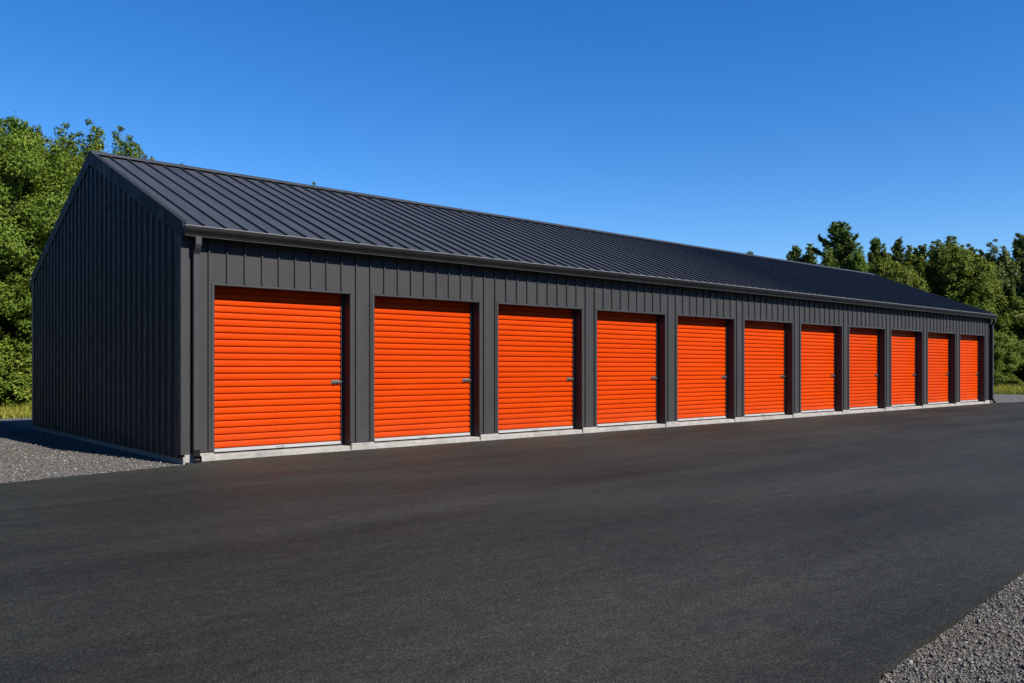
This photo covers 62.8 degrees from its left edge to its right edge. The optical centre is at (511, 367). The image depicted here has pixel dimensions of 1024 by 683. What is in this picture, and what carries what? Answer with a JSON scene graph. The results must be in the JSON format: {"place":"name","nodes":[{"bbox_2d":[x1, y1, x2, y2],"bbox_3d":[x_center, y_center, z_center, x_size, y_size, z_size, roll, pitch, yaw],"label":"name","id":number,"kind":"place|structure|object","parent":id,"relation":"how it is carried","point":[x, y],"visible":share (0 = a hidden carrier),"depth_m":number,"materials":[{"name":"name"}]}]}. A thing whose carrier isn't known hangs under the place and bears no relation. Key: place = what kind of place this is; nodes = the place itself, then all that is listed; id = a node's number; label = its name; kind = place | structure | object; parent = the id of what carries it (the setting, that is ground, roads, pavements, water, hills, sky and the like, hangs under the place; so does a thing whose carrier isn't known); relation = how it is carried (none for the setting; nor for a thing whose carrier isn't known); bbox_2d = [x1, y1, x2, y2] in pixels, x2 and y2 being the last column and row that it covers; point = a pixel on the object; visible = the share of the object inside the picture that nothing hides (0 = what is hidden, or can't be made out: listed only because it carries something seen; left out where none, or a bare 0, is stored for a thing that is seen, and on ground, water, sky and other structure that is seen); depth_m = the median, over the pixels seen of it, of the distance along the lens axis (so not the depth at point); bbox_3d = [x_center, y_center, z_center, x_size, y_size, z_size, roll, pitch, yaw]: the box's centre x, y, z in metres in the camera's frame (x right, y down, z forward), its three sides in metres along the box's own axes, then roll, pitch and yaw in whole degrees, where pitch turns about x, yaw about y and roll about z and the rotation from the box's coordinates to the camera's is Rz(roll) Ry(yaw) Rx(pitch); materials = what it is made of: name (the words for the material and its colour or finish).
{"place":"outdoors","nodes":[
{"label":"outdoors","id":0,"kind":"place"},
{"bbox_2d":[0,394,1023,682],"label":"gravel ground","id":1,"kind":"structure","parent":0,"point":[26,422],"depth_m":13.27,"materials":[{"name":"grey gravel"}]},
{"bbox_2d":[0,402,1023,682],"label":"asphalt yard","id":2,"kind":"structure","parent":1,"relation":"on","point":[844,548],"depth_m":6.69,"materials":[{"name":"black asphalt"}]},
{"bbox_2d":[30,150,996,464],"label":"storage building","id":3,"kind":"structure","parent":1,"relation":"on","point":[182,314],"depth_m":17.62,"materials":[{"name":"metal"}]},
{"bbox_2d":[211,282,351,453],"bbox_3d":[-4.016,0.013,14.649,2.620,2.965,0.375,0,0,-41],"label":"roller door","id":4,"kind":"structure","parent":3,"relation":"in","point":[277,353],"depth_m":14.68,"materials":[{"name":"metal"}]},
{"bbox_2d":[372,293,480,442],"bbox_3d":[-1.730,0.013,16.649,2.620,2.965,0.375,0,0,-41],"label":"roller door","id":5,"kind":"structure","parent":3,"relation":"in","point":[422,347],"depth_m":16.71,"materials":[{"name":"metal"}]},
{"bbox_2d":[496,302,582,433],"bbox_3d":[0.555,0.013,18.649,2.620,2.965,0.375,0,0,-41],"label":"roller door","id":6,"kind":"structure","parent":3,"relation":"in","point":[535,343],"depth_m":18.75,"materials":[{"name":"metal"}]},
{"bbox_2d":[595,308,665,426],"bbox_3d":[2.841,0.013,20.649,2.620,2.965,0.375,0,0,-41],"label":"roller door","id":7,"kind":"structure","parent":3,"relation":"in","point":[626,341],"depth_m":20.76,"materials":[{"name":"metal"}]},
{"bbox_2d":[676,314,734,421],"bbox_3d":[5.127,0.013,22.648,2.620,2.965,0.375,0,0,-41],"label":"roller door","id":8,"kind":"structure","parent":3,"relation":"in","point":[701,340],"depth_m":22.80,"materials":[{"name":"metal"}]},
{"bbox_2d":[744,318,792,416],"bbox_3d":[7.412,0.013,24.648,2.620,2.965,0.375,0,0,-41],"label":"roller door","id":9,"kind":"structure","parent":3,"relation":"in","point":[764,340],"depth_m":24.83,"materials":[{"name":"metal"}]},
{"bbox_2d":[800,322,842,413],"bbox_3d":[9.698,0.013,26.648,2.620,2.965,0.375,0,0,-41],"label":"roller door","id":10,"kind":"structure","parent":3,"relation":"in","point":[817,340],"depth_m":26.85,"materials":[{"name":"metal"}]},
{"bbox_2d":[849,325,885,410],"bbox_3d":[11.983,0.013,28.648,2.620,2.965,0.375,0,0,-41],"label":"roller door","id":11,"kind":"structure","parent":3,"relation":"in","point":[863,341],"depth_m":28.85,"materials":[{"name":"metal"}]},
{"bbox_2d":[891,328,922,406],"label":"roller door","id":12,"kind":"structure","parent":3,"relation":"in","point":[903,341],"depth_m":30.93,"materials":[{"name":"metal"}]},
{"bbox_2d":[928,331,955,404],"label":"roller door","id":13,"kind":"structure","parent":3,"relation":"in","point":[938,342],"depth_m":32.96,"materials":[{"name":"metal"}]},
{"bbox_2d":[960,333,984,402],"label":"roller door","id":14,"kind":"structure","parent":3,"relation":"in","point":[969,347],"depth_m":34.95,"materials":[{"name":"metal"}]},
{"bbox_2d":[0,0,1023,273],"label":"sky","id":15,"kind":"structure","parent":0,"point":[741,126],"materials":[{"name":"blue"}]},
{"label":"meadow ground","id":16,"kind":"structure","parent":0,"visible":0},
{"bbox_2d":[0,262,31,399],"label":"broadleaf tree","id":17,"kind":"object","parent":16,"relation":"on","point":[15,282],"visible":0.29,"depth_m":30.57,"materials":[{"name":"green plant"}]},
{"bbox_2d":[0,350,31,408],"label":"shrub","id":18,"kind":"object","parent":16,"relation":"on","point":[26,372],"visible":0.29,"depth_m":29.46,"materials":[{"name":"green plant"}]},
{"bbox_2d":[0,111,77,346],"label":"broadleaf tree","id":19,"kind":"object","parent":16,"relation":"on","point":[38,210],"visible":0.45,"depth_m":31.83,"materials":[{"name":"green plant"}]},
{"bbox_2d":[10,125,84,273],"bbox_3d":[-22.082,-4.625,38.307,7.190,12.821,9.991,0,0,10],"label":"broadleaf tree","id":20,"kind":"object","parent":16,"relation":"on","point":[39,135],"visible":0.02,"depth_m":38.72,"materials":[{"name":"green plant"}]},
{"bbox_2d":[49,122,83,182],"bbox_3d":[-21.325,-4.973,40.220,4.681,13.537,5.535,0,0,-26],"label":"broadleaf tree","id":21,"kind":"object","parent":16,"relation":"on","point":[72,148],"visible":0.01,"depth_m":40.12,"materials":[{"name":"green plant"}]},
{"bbox_2d":[75,118,108,159],"bbox_3d":[-21.119,-5.327,41.658,5.291,14.312,7.218,0,0,23],"label":"broadleaf tree","id":22,"kind":"object","parent":16,"relation":"on","point":[95,142],"visible":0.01,"depth_m":41.87,"materials":[{"name":"green plant"}]},
{"bbox_2d":[108,124,141,157],"bbox_3d":[-20.374,-5.448,44.083,4.519,14.519,5.343,0,0,16],"label":"broadleaf tree","id":23,"kind":"object","parent":16,"relation":"on","point":[128,150],"visible":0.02,"depth_m":44.01,"materials":[{"name":"green plant"}]},
{"bbox_2d":[134,142,154,159],"bbox_3d":[-20.359,-5.268,45.879,4.049,14.147,3.424,0,0,-13],"label":"broadleaf tree","id":24,"kind":"object","parent":16,"relation":"on","point":[144,156],"visible":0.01,"depth_m":45.81,"materials":[{"name":"green plant"}]},
{"bbox_2d":[0,383,1023,418],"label":"verge grass","id":25,"kind":"structure","parent":16,"relation":"on","point":[18,412],"depth_m":28.24,"materials":[{"name":"green plant"}]},
{"bbox_2d":[786,245,806,262],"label":"conifer tree","id":26,"kind":"object","parent":16,"relation":"on","point":[794,253],"visible":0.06,"depth_m":71.76,"materials":[{"name":"green plant"}]},
{"bbox_2d":[802,243,819,264],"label":"broadleaf tree","id":27,"kind":"object","parent":16,"relation":"on","point":[809,257],"visible":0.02,"depth_m":72.84,"materials":[{"name":"green plant"}]},
{"bbox_2d":[819,245,839,267],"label":"broadleaf tree","id":28,"kind":"object","parent":16,"relation":"on","point":[827,260],"visible":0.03,"depth_m":66.82,"materials":[{"name":"green plant"}]},
{"bbox_2d":[811,220,858,268],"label":"conifer tree","id":29,"kind":"object","parent":16,"relation":"on","point":[842,243],"visible":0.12,"depth_m":69.30,"materials":[{"name":"green plant"}]},
{"bbox_2d":[845,242,870,272],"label":"broadleaf tree","id":30,"kind":"object","parent":16,"relation":"on","point":[859,263],"visible":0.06,"depth_m":65.61,"materials":[{"name":"green plant"}]},
{"bbox_2d":[865,237,886,268],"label":"conifer tree","id":31,"kind":"object","parent":16,"relation":"on","point":[876,247],"visible":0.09,"depth_m":67.61,"materials":[{"name":"green plant"}]},
{"bbox_2d":[889,236,904,265],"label":"conifer tree","id":32,"kind":"object","parent":16,"relation":"on","point":[897,249],"visible":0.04,"depth_m":69.78,"materials":[{"name":"green plant"}]},
{"bbox_2d":[867,253,930,291],"bbox_3d":[28.790,-3.519,63.943,7.633,10.557,8.199,0,0,-27],"label":"broadleaf tree","id":33,"kind":"object","parent":16,"relation":"on","point":[887,267],"visible":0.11,"depth_m":62.81,"materials":[{"name":"green plant"}]},
{"bbox_2d":[902,245,938,293],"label":"broadleaf tree","id":34,"kind":"object","parent":16,"relation":"on","point":[909,257],"visible":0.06,"depth_m":66.38,"materials":[{"name":"green plant"}]},
{"bbox_2d":[912,243,929,260],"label":"conifer tree","id":35,"kind":"object","parent":16,"relation":"on","point":[922,251],"visible":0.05,"depth_m":70.73,"materials":[{"name":"green plant"}]},
{"bbox_2d":[923,241,939,278],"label":"broadleaf tree","id":36,"kind":"object","parent":16,"relation":"on","point":[933,246],"depth_m":68.83,"materials":[{"name":"green plant"}]},
{"bbox_2d":[922,235,1023,372],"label":"broadleaf tree","id":37,"kind":"object","parent":16,"relation":"on","point":[960,273],"visible":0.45,"depth_m":63.77,"materials":[{"name":"green plant"}]},
{"bbox_2d":[962,292,1021,386],"bbox_3d":[32.697,-1.881,60.074,5.182,7.144,5.946,0,0,-39],"label":"broadleaf tree","id":38,"kind":"object","parent":16,"relation":"on","point":[1001,361],"visible":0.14,"depth_m":58.62,"materials":[{"name":"green plant"}]},
{"bbox_2d":[966,239,1023,381],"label":"broadleaf tree","id":39,"kind":"object","parent":16,"relation":"on","point":[1008,268],"visible":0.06,"depth_m":70.76,"materials":[{"name":"leaves"},{"name":"bark"}]},
{"bbox_2d":[994,372,1023,387],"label":"shrub","id":40,"kind":"object","parent":16,"relation":"on","point":[1014,379],"visible":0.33,"depth_m":58.17,"materials":[{"name":"green plant"}]},
{"bbox_2d":[996,273,1023,380],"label":"broadleaf tree","id":41,"kind":"object","parent":16,"relation":"on","point":[1018,285],"visible":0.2,"depth_m":67.85,"materials":[{"name":"green plant"}]},
{"bbox_2d":[1008,232,1023,282],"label":"conifer tree","id":42,"kind":"object","parent":16,"relation":"on","point":[1018,251],"visible":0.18,"depth_m":73.59,"materials":[{"name":"green plant"}]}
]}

